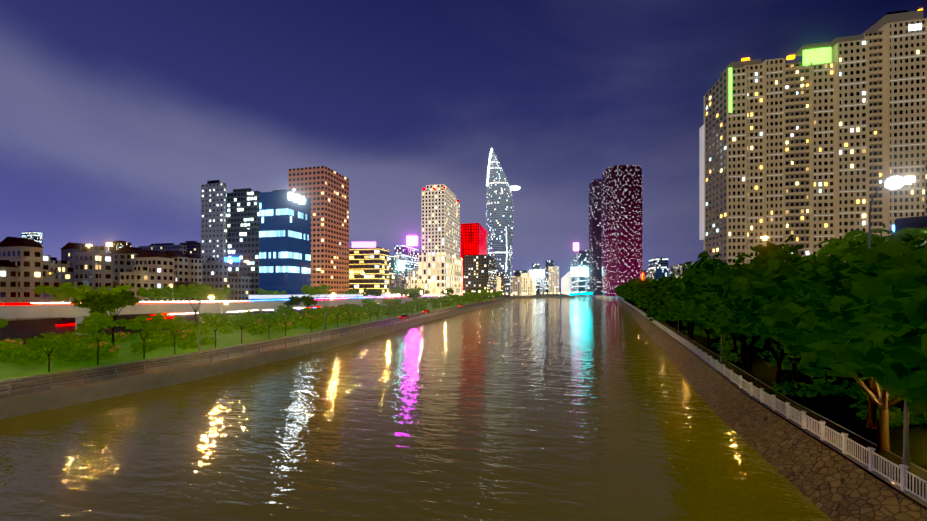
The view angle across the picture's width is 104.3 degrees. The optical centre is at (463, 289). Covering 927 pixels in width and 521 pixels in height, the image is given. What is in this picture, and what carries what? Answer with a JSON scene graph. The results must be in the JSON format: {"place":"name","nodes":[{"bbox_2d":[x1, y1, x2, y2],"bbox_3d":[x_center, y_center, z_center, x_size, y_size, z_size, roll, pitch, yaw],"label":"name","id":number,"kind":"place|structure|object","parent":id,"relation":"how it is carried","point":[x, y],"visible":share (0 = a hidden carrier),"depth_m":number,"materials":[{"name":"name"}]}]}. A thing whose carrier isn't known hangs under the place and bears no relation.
{"place":"outdoors","nodes":[
{"label":"outdoors","id":0,"kind":"place"},
{"bbox_2d":[0,260,17,320],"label":"building","id":1,"kind":"structure","parent":0,"point":[8,281],"depth_m":117.27,"materials":[{"name":"concrete"}]},
{"bbox_2d":[0,236,43,319],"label":"building","id":2,"kind":"structure","parent":0,"point":[24,256],"depth_m":120.45,"materials":[{"name":"tile"}]},
{"bbox_2d":[22,231,42,245],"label":"building","id":3,"kind":"structure","parent":0,"point":[36,237],"depth_m":932.25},
{"bbox_2d":[43,255,50,270],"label":"tube house","id":4,"kind":"structure","parent":0,"point":[46,262],"depth_m":138.91,"materials":[{"name":"concrete"}]},
{"bbox_2d":[43,271,60,318],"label":"building","id":5,"kind":"structure","parent":0,"point":[48,279],"depth_m":126.67,"materials":[{"name":"concrete"}]},
{"bbox_2d":[51,257,69,270],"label":"building","id":6,"kind":"structure","parent":0,"point":[55,263],"depth_m":154.81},
{"bbox_2d":[54,267,73,283],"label":"building","id":7,"kind":"structure","parent":0,"point":[64,274],"depth_m":144.49,"materials":[{"name":"concrete"}]},
{"bbox_2d":[61,242,80,260],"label":"building","id":8,"kind":"structure","parent":0,"point":[65,251],"depth_m":194.30,"materials":[{"name":"concrete"}]},
{"bbox_2d":[70,244,90,267],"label":"building","id":9,"kind":"structure","parent":0,"point":[77,248],"depth_m":172.38,"materials":[{"name":"tile"}]},
{"bbox_2d":[74,246,112,290],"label":"building","id":10,"kind":"structure","parent":0,"point":[85,266],"depth_m":137.93,"materials":[{"name":"concrete"}]},
{"bbox_2d":[108,241,130,252],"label":"building","id":11,"kind":"structure","parent":0,"point":[114,246],"depth_m":720.67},
{"bbox_2d":[113,253,134,284],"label":"building","id":12,"kind":"structure","parent":0,"point":[121,263],"depth_m":160.85,"materials":[{"name":"concrete"}]},
{"bbox_2d":[114,246,142,260],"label":"building","id":13,"kind":"structure","parent":0,"point":[131,252],"depth_m":168.58,"materials":[{"name":"tile"}]},
{"bbox_2d":[120,267,155,302],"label":"building","id":14,"kind":"structure","parent":0,"point":[137,278],"depth_m":152.59,"materials":[{"name":"concrete"}]},
{"bbox_2d":[135,249,173,302],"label":"building","id":15,"kind":"structure","parent":0,"point":[160,264],"depth_m":160.40,"materials":[{"name":"concrete"}]},
{"bbox_2d":[139,243,185,253],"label":"building","id":16,"kind":"structure","parent":0,"point":[164,247],"depth_m":309.81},
{"bbox_2d":[166,250,189,281],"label":"building","id":17,"kind":"structure","parent":0,"point":[181,263],"depth_m":187.43,"materials":[{"name":"concrete"}]},
{"bbox_2d":[180,241,200,256],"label":"building","id":18,"kind":"structure","parent":0,"point":[193,247],"depth_m":429.63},
{"bbox_2d":[185,253,201,284],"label":"building","id":19,"kind":"structure","parent":0,"point":[195,267],"depth_m":194.30,"materials":[{"name":"concrete"}]},
{"bbox_2d":[202,257,227,299],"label":"building","id":20,"kind":"structure","parent":0,"point":[214,271],"depth_m":189.16,"materials":[{"name":"concrete"}]},
{"bbox_2d":[0,295,449,334],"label":"flyover road","id":21,"kind":"structure","parent":0,"point":[62,310],"depth_m":90.56,"materials":[{"name":"concrete"}]},
{"bbox_2d":[0,295,436,325],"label":"traffic light trails","id":22,"kind":"object","parent":21,"relation":"on","point":[170,313],"visible":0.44,"depth_m":111.24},
{"bbox_2d":[249,294,400,300],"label":"trail","id":23,"kind":"object","parent":21,"relation":"on","point":[300,296],"visible":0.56,"depth_m":153.38,"materials":[{"name":"white"}]},
{"bbox_2d":[228,277,233,300],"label":"tube house","id":24,"kind":"structure","parent":0,"point":[231,295],"depth_m":199.21,"materials":[{"name":"concrete"}]},
{"bbox_2d":[228,272,250,300],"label":"building","id":25,"kind":"structure","parent":0,"point":[244,286],"depth_m":203.68,"materials":[{"name":"concrete"}]},
{"bbox_2d":[226,188,260,262],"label":"grey tower","id":26,"kind":"structure","parent":0,"point":[242,208],"depth_m":237.83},
{"bbox_2d":[0,297,504,379],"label":"bank grass","id":27,"kind":"structure","parent":0,"point":[8,370],"depth_m":61.53,"materials":[{"name":"plant"}]},
{"bbox_2d":[25,332,72,371],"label":"young tree","id":28,"kind":"object","parent":27,"relation":"on","point":[46,340],"visible":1,"depth_m":43.37,"materials":[{"name":"green plant"}]},
{"bbox_2d":[74,311,119,364],"bbox_3d":[-48.937,6.453,48.454,4.074,7.251,5.636,0,0,-35],"label":"young tree","id":29,"kind":"object","parent":27,"relation":"on","point":[92,321],"visible":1,"depth_m":47.01,"materials":[{"name":"green plant"}]},
{"bbox_2d":[70,289,139,346],"bbox_3d":[-62.353,4.994,63.070,11.639,10.172,8.073,0,0,13],"label":"park tree","id":30,"kind":"object","parent":27,"relation":"on","point":[102,303],"visible":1,"depth_m":62.57,"materials":[{"name":"green plant"}]},
{"bbox_2d":[116,312,166,358],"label":"young tree","id":31,"kind":"object","parent":27,"relation":"on","point":[157,322],"visible":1,"depth_m":52.41,"materials":[{"name":"green plant"}]},
{"bbox_2d":[161,314,201,353],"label":"young tree","id":32,"kind":"object","parent":27,"relation":"on","point":[177,322],"visible":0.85,"depth_m":55.96,"materials":[{"name":"green plant"}]},
{"bbox_2d":[161,283,216,325],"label":"park tree","id":33,"kind":"object","parent":27,"relation":"on","point":[182,292],"visible":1,"depth_m":85.34,"materials":[{"name":"green plant"}]},
{"bbox_2d":[198,296,214,350],"bbox_3d":[-42.045,5.535,58.876,3.085,9.080,0.510,0,0,13],"label":"street lamp","id":34,"kind":"object","parent":27,"relation":"on","point":[210,297],"visible":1,"depth_m":59.14,"materials":[{"name":"grey"}]},
{"bbox_2d":[198,312,229,347],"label":"young tree","id":35,"kind":"object","parent":27,"relation":"on","point":[210,318],"visible":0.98,"depth_m":61.94,"materials":[{"name":"green plant"}]},
{"bbox_2d":[226,308,255,342],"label":"young tree","id":36,"kind":"object","parent":27,"relation":"on","point":[242,318],"visible":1,"depth_m":67.12,"materials":[{"name":"green plant"}]},
{"bbox_2d":[256,312,283,329],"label":"young tree","id":37,"kind":"object","parent":27,"relation":"on","point":[268,317],"visible":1,"depth_m":73.21,"materials":[{"name":"green plant"}]},
{"bbox_2d":[273,305,297,335],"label":"young tree","id":38,"kind":"object","parent":27,"relation":"on","point":[288,310],"visible":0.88,"depth_m":77.31,"materials":[{"name":"green plant"}]},
{"bbox_2d":[284,295,317,316],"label":"park tree","id":39,"kind":"object","parent":27,"relation":"on","point":[295,300],"visible":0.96,"depth_m":107.79,"materials":[{"name":"green plant"}]},
{"bbox_2d":[300,306,321,331],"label":"young tree","id":40,"kind":"object","parent":27,"relation":"on","point":[310,311],"visible":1,"depth_m":85.80,"materials":[{"name":"green plant"}]},
{"bbox_2d":[300,284,330,307],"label":"park tree","id":41,"kind":"object","parent":27,"relation":"on","point":[318,290],"visible":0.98,"depth_m":133.82,"materials":[{"name":"green plant"}]},
{"bbox_2d":[319,306,339,328],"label":"young tree","id":42,"kind":"object","parent":27,"relation":"on","point":[328,309],"visible":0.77,"depth_m":91.10,"materials":[{"name":"green plant"}]},
{"bbox_2d":[361,298,376,320],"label":"young tree","id":43,"kind":"object","parent":27,"relation":"on","point":[369,302],"visible":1,"depth_m":113.08,"materials":[{"name":"green plant"}]},
{"bbox_2d":[363,288,381,300],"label":"park tree","id":44,"kind":"object","parent":27,"relation":"on","point":[373,292],"visible":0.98,"depth_m":162.61,"materials":[{"name":"green plant"}]},
{"bbox_2d":[0,295,574,397],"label":"bank road","id":45,"kind":"structure","parent":0,"point":[138,363],"depth_m":51.06,"materials":[{"name":"concrete"}]},
{"bbox_2d":[0,296,526,395],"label":"bank railing","id":46,"kind":"object","parent":45,"relation":"on","point":[85,376],"visible":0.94,"depth_m":47.23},
{"bbox_2d":[349,246,388,297],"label":"building","id":47,"kind":"structure","parent":0,"point":[371,265],"depth_m":266.44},
{"bbox_2d":[352,242,375,247],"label":"illuminated sign","id":48,"kind":"object","parent":47,"relation":"on","point":[363,244],"visible":0.93,"depth_m":268.07,"materials":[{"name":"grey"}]},
{"bbox_2d":[0,295,831,520],"bbox_3d":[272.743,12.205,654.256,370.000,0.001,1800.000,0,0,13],"label":"canal water","id":49,"kind":"structure","parent":0,"point":[585,408],"depth_m":29.13,"materials":[{"name":"liquid"}]},
{"bbox_2d":[422,184,459,256],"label":"cream tower","id":50,"kind":"structure","parent":0,"point":[440,220],"depth_m":349.49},
{"bbox_2d":[0,290,926,510],"bbox_3d":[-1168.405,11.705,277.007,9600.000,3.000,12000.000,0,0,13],"label":"ground","id":51,"kind":"structure","parent":0,"point":[19,405],"depth_m":52.89,"materials":[{"name":"concrete"}]},
{"bbox_2d":[33,282,76,319],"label":"avenue tree","id":52,"kind":"object","parent":51,"relation":"on","point":[64,291],"visible":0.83,"depth_m":118.82,"materials":[{"name":"green plant"}]},
{"bbox_2d":[70,284,132,329],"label":"avenue tree","id":53,"kind":"object","parent":51,"relation":"on","point":[80,293],"visible":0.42,"depth_m":90.34,"materials":[{"name":"green plant"}]},
{"bbox_2d":[137,285,174,313],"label":"avenue tree","id":54,"kind":"object","parent":51,"relation":"on","point":[152,293],"visible":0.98,"depth_m":148.15,"materials":[{"name":"green plant"}]},
{"bbox_2d":[194,293,227,302],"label":"avenue tree","id":55,"kind":"object","parent":51,"relation":"on","point":[220,297],"visible":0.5,"depth_m":123.39,"materials":[{"name":"green plant"}]},
{"bbox_2d":[201,180,225,262],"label":"high-rise building","id":56,"kind":"structure","parent":51,"relation":"on","point":[213,218],"depth_m":240.43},
{"bbox_2d":[215,286,232,295],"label":"avenue tree","id":57,"kind":"object","parent":51,"relation":"on","point":[225,290],"visible":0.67,"depth_m":175.95,"materials":[{"name":"green plant"}]},
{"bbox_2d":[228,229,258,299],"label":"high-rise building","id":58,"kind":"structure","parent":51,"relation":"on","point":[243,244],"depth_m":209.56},
{"bbox_2d":[0,296,493,363],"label":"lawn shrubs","id":59,"kind":"object","parent":51,"relation":"on","point":[75,349],"visible":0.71,"depth_m":65.75,"materials":[{"name":"green plant"}]},
{"bbox_2d":[257,288,286,299],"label":"avenue tree","id":60,"kind":"object","parent":51,"relation":"on","point":[269,292],"visible":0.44,"depth_m":149.51,"materials":[{"name":"green plant"}]},
{"bbox_2d":[259,189,310,307],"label":"blue glass tower","id":61,"kind":"structure","parent":51,"relation":"on","point":[284,241],"depth_m":193.06,"materials":[{"name":"glass"}]},
{"bbox_2d":[289,193,303,203],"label":"illuminated sign","id":62,"kind":"object","parent":61,"relation":"attached to","point":[294,197],"visible":1,"depth_m":195.54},
{"bbox_2d":[288,166,348,298],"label":"brown tower","id":63,"kind":"structure","parent":51,"relation":"on","point":[325,189],"depth_m":231.60,"materials":[{"name":"concrete"}]},
{"bbox_2d":[389,255,404,280],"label":"building","id":64,"kind":"structure","parent":51,"relation":"on","point":[393,264],"depth_m":485.33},
{"bbox_2d":[395,245,418,278],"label":"building","id":65,"kind":"structure","parent":51,"relation":"on","point":[409,254],"depth_m":538.32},
{"bbox_2d":[407,236,416,245],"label":"illuminated sign","id":66,"kind":"object","parent":65,"relation":"attached to","point":[411,240],"visible":1,"depth_m":537.23,"materials":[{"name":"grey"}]},
{"bbox_2d":[407,269,417,294],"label":"building","id":67,"kind":"structure","parent":51,"relation":"on","point":[412,273],"depth_m":433.11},
{"bbox_2d":[411,279,431,300],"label":"building","id":68,"kind":"structure","parent":51,"relation":"on","point":[422,284],"depth_m":332.76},
{"bbox_2d":[418,252,462,299],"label":"building","id":69,"kind":"structure","parent":51,"relation":"on","point":[441,267],"depth_m":342.95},
{"bbox_2d":[461,223,486,290],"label":"red building","id":70,"kind":"structure","parent":51,"relation":"on","point":[473,238],"depth_m":463.38,"materials":[{"name":"red"}]},
{"bbox_2d":[464,255,496,297],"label":"city block","id":71,"kind":"structure","parent":51,"relation":"on","point":[480,271],"depth_m":423.50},
{"bbox_2d":[497,273,511,294],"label":"building","id":72,"kind":"structure","parent":51,"relation":"on","point":[503,281],"depth_m":618.98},
{"bbox_2d":[510,276,521,295],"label":"city block","id":73,"kind":"structure","parent":51,"relation":"on","point":[515,285],"depth_m":559.77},
{"bbox_2d":[521,273,535,295],"bbox_3d":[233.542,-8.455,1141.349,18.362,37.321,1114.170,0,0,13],"label":"building","id":74,"kind":"structure","parent":51,"relation":"on","point":[529,283],"depth_m":599.74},
{"bbox_2d":[532,263,545,293],"bbox_3d":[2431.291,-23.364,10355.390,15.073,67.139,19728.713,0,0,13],"label":"building","id":75,"kind":"structure","parent":51,"relation":"on","point":[540,285],"depth_m":758.59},
{"bbox_2d":[530,270,543,276],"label":"white screen","id":76,"kind":"object","parent":75,"relation":"attached to","point":[538,273],"visible":0.59,"depth_m":676.30,"materials":[{"name":"grey"}]},
{"bbox_2d":[546,260,552,293],"bbox_3d":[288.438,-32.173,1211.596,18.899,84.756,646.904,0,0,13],"label":"city block","id":77,"kind":"structure","parent":51,"relation":"on","point":[549,262],"depth_m":897.96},
{"bbox_2d":[548,266,558,293],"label":"building","id":78,"kind":"structure","parent":51,"relation":"on","point":[553,279],"depth_m":817.71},
{"bbox_2d":[570,250,588,294],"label":"building","id":79,"kind":"structure","parent":51,"relation":"on","point":[580,259],"depth_m":694.32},
{"bbox_2d":[571,268,586,275],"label":"billboard","id":80,"kind":"object","parent":79,"relation":"attached to","point":[578,271],"visible":0.86,"depth_m":654.66,"materials":[{"name":"grey"}]},
{"bbox_2d":[585,264,588,294],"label":"city block","id":81,"kind":"structure","parent":51,"relation":"on","point":[587,282],"depth_m":650.06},
{"bbox_2d":[589,179,602,295],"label":"lattice tower","id":82,"kind":"structure","parent":51,"relation":"on","point":[595,239],"depth_m":605.49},
{"bbox_2d":[602,165,642,295],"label":"tower building","id":83,"kind":"structure","parent":51,"relation":"on","point":[622,224],"depth_m":535.47,"materials":[{"name":"purple"}]},
{"bbox_2d":[619,300,926,520],"bbox_3d":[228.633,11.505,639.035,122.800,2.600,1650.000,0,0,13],"label":"bank revetment","id":84,"kind":"object","parent":51,"relation":"on","point":[831,484],"visible":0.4,"depth_m":24.39,"materials":[{"name":"stone"}]},
{"bbox_2d":[645,308,926,465],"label":"bank shrubs","id":85,"kind":"object","parent":51,"relation":"on","point":[825,388],"visible":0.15,"depth_m":34.05,"materials":[{"name":"plant"}]},
{"bbox_2d":[840,229,891,243],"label":"tree","id":86,"kind":"object","parent":51,"relation":"on","point":[854,233],"visible":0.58,"depth_m":70.97,"materials":[{"name":"green plant"}]},
{"bbox_2d":[867,176,916,397],"bbox_3d":[38.924,-0.026,32.856,4.086,20.462,0.531,0,0,4],"label":"street lamp","id":87,"kind":"object","parent":51,"relation":"on","point":[908,179],"visible":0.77,"depth_m":32.81,"materials":[{"name":"grey"}]},
{"bbox_2d":[893,227,926,245],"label":"tree","id":88,"kind":"object","parent":51,"relation":"on","point":[912,231],"visible":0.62,"depth_m":67.26,"materials":[{"name":"green plant"}]},
{"bbox_2d":[0,0,926,289],"label":"sky","id":89,"kind":"structure","parent":0,"point":[115,115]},
{"bbox_2d":[486,148,520,294],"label":"skyscraper","id":90,"kind":"structure","parent":0,"point":[499,216],"depth_m":623.41,"materials":[{"name":"grey glass"}]},
{"bbox_2d":[561,272,570,294],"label":"building","id":91,"kind":"structure","parent":0,"point":[566,284],"depth_m":721.48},
{"bbox_2d":[649,257,667,279],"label":"building","id":92,"kind":"structure","parent":0,"point":[658,266],"depth_m":631.03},
{"bbox_2d":[670,264,686,277],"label":"city block","id":93,"kind":"structure","parent":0,"point":[675,268],"depth_m":721.25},
{"bbox_2d":[623,299,926,506],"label":"ground","id":94,"kind":"structure","parent":0,"point":[836,412],"depth_m":29.85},
{"bbox_2d":[623,276,647,300],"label":"tree","id":95,"kind":"object","parent":94,"relation":"on","point":[629,290],"visible":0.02,"depth_m":110.67,"materials":[{"name":"green plant"}]},
{"bbox_2d":[627,276,694,339],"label":"tree","id":96,"kind":"object","parent":94,"relation":"on","point":[647,293],"visible":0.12,"depth_m":74.86,"materials":[{"name":"green plant"}]},
{"bbox_2d":[638,270,683,329],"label":"tree","id":97,"kind":"object","parent":94,"relation":"on","point":[660,279],"visible":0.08,"depth_m":89.16,"materials":[{"name":"green plant"}]},
{"bbox_2d":[642,282,690,336],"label":"tree","id":98,"kind":"object","parent":94,"relation":"on","point":[689,329],"visible":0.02,"depth_m":78.39,"materials":[{"name":"green plant"}]},
{"bbox_2d":[645,277,709,330],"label":"tree","id":99,"kind":"object","parent":94,"relation":"on","point":[655,315],"visible":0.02,"depth_m":66.00,"materials":[{"name":"green plant"}]},
{"bbox_2d":[651,290,713,348],"bbox_3d":[41.595,4.099,61.616,16.831,12.033,15.824,0,0,13],"label":"tree","id":100,"kind":"object","parent":94,"relation":"on","point":[683,319],"visible":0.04,"depth_m":61.57,"materials":[{"name":"green plant"}]},
{"bbox_2d":[651,277,756,362],"bbox_3d":[38.230,3.659,49.634,20.784,12.916,14.448,0,0,-24],"label":"tree","id":101,"kind":"object","parent":94,"relation":"on","point":[669,308],"depth_m":49.88,"materials":[{"name":"green plant"}]},
{"bbox_2d":[667,280,767,370],"bbox_3d":[35.837,4.140,46.476,17.024,11.968,16.732,0,0,13],"label":"tree","id":102,"kind":"object","parent":94,"relation":"on","point":[743,342],"visible":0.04,"depth_m":45.21,"materials":[{"name":"green plant"}]},
{"bbox_2d":[696,320,739,356],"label":"tree","id":103,"kind":"object","parent":94,"relation":"on","point":[732,337],"depth_m":52.29,"materials":[{"name":"green plant"}]},
{"bbox_2d":[672,250,817,385],"bbox_3d":[30.974,3.103,37.566,15.562,14.029,16.649,0,0,33],"label":"tree","id":104,"kind":"object","parent":94,"relation":"on","point":[696,272],"visible":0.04,"depth_m":36.45,"materials":[{"name":"green plant"}]},
{"bbox_2d":[622,298,926,501],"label":"bank railing","id":105,"kind":"object","parent":94,"relation":"on","point":[773,402],"visible":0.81,"depth_m":24.42,"materials":[{"name":"metal"}]},
{"bbox_2d":[687,250,861,389],"bbox_3d":[32.240,3.383,32.670,20.122,13.475,22.354,0,0,36],"label":"tree","id":106,"kind":"object","parent":94,"relation":"on","point":[783,338],"visible":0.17,"depth_m":32.87,"materials":[{"name":"green plant"}]},
{"bbox_2d":[701,243,926,429],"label":"tree","id":107,"kind":"object","parent":94,"relation":"on","point":[768,294],"visible":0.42,"depth_m":24.47,"materials":[{"name":"green plant"}]},
{"bbox_2d":[706,234,926,450],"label":"tree","id":108,"kind":"object","parent":94,"relation":"on","point":[772,251],"visible":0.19,"depth_m":25.34,"materials":[{"name":"green plant"}]},
{"bbox_2d":[813,254,860,369],"bbox_3d":[44.643,3.018,45.807,17.788,14.212,19.677,0,0,13],"label":"tree","id":109,"kind":"object","parent":94,"relation":"on","point":[833,257],"depth_m":41.15,"materials":[{"name":"green plant"}]},
{"bbox_2d":[812,237,863,260],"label":"tree","id":110,"kind":"object","parent":94,"relation":"on","point":[830,244],"visible":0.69,"depth_m":75.86,"materials":[{"name":"green plant"}]},
{"bbox_2d":[824,243,864,261],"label":"tree","id":111,"kind":"object","parent":94,"relation":"on","point":[839,248],"visible":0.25,"depth_m":58.23,"materials":[{"name":"green plant"}]},
{"bbox_2d":[772,255,926,412],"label":"tree","id":112,"kind":"object","parent":94,"relation":"on","point":[814,347],"visible":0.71,"depth_m":15.33,"materials":[{"name":"green plant"}]},
{"bbox_2d":[799,240,926,411],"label":"tree","id":113,"kind":"object","parent":94,"relation":"on","point":[892,377],"visible":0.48,"depth_m":15.12,"materials":[{"name":"green plant"}]},
{"bbox_2d":[802,239,925,276],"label":"tree","id":114,"kind":"object","parent":94,"relation":"on","point":[812,274],"depth_m":27.97,"materials":[{"name":"green plant"}]},
{"bbox_2d":[805,223,926,275],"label":"tree","id":115,"kind":"object","parent":94,"relation":"on","point":[899,237],"visible":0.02,"depth_m":33.82,"materials":[{"name":"green plant"}]},
{"bbox_2d":[902,397,910,469],"bbox_3d":[25.794,7.315,20.155,1.985,5.580,0.510,0,0,13],"label":"street lamp","id":116,"kind":"object","parent":94,"relation":"on","point":[905,458],"visible":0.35,"depth_m":20.28,"materials":[{"name":"grey"}]},
{"bbox_2d":[699,9,926,268],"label":"apartment tower","id":117,"kind":"structure","parent":0,"point":[824,141],"depth_m":178.70,"materials":[{"name":"beige concrete"}]},
{"bbox_2d":[885,176,926,246],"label":"building","id":118,"kind":"structure","parent":0,"point":[915,222],"depth_m":99.55,"materials":[{"name":"stone"}]},
{"bbox_2d":[924,160,926,215],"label":"neighbour block","id":119,"kind":"structure","parent":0,"point":[925,188],"depth_m":146.87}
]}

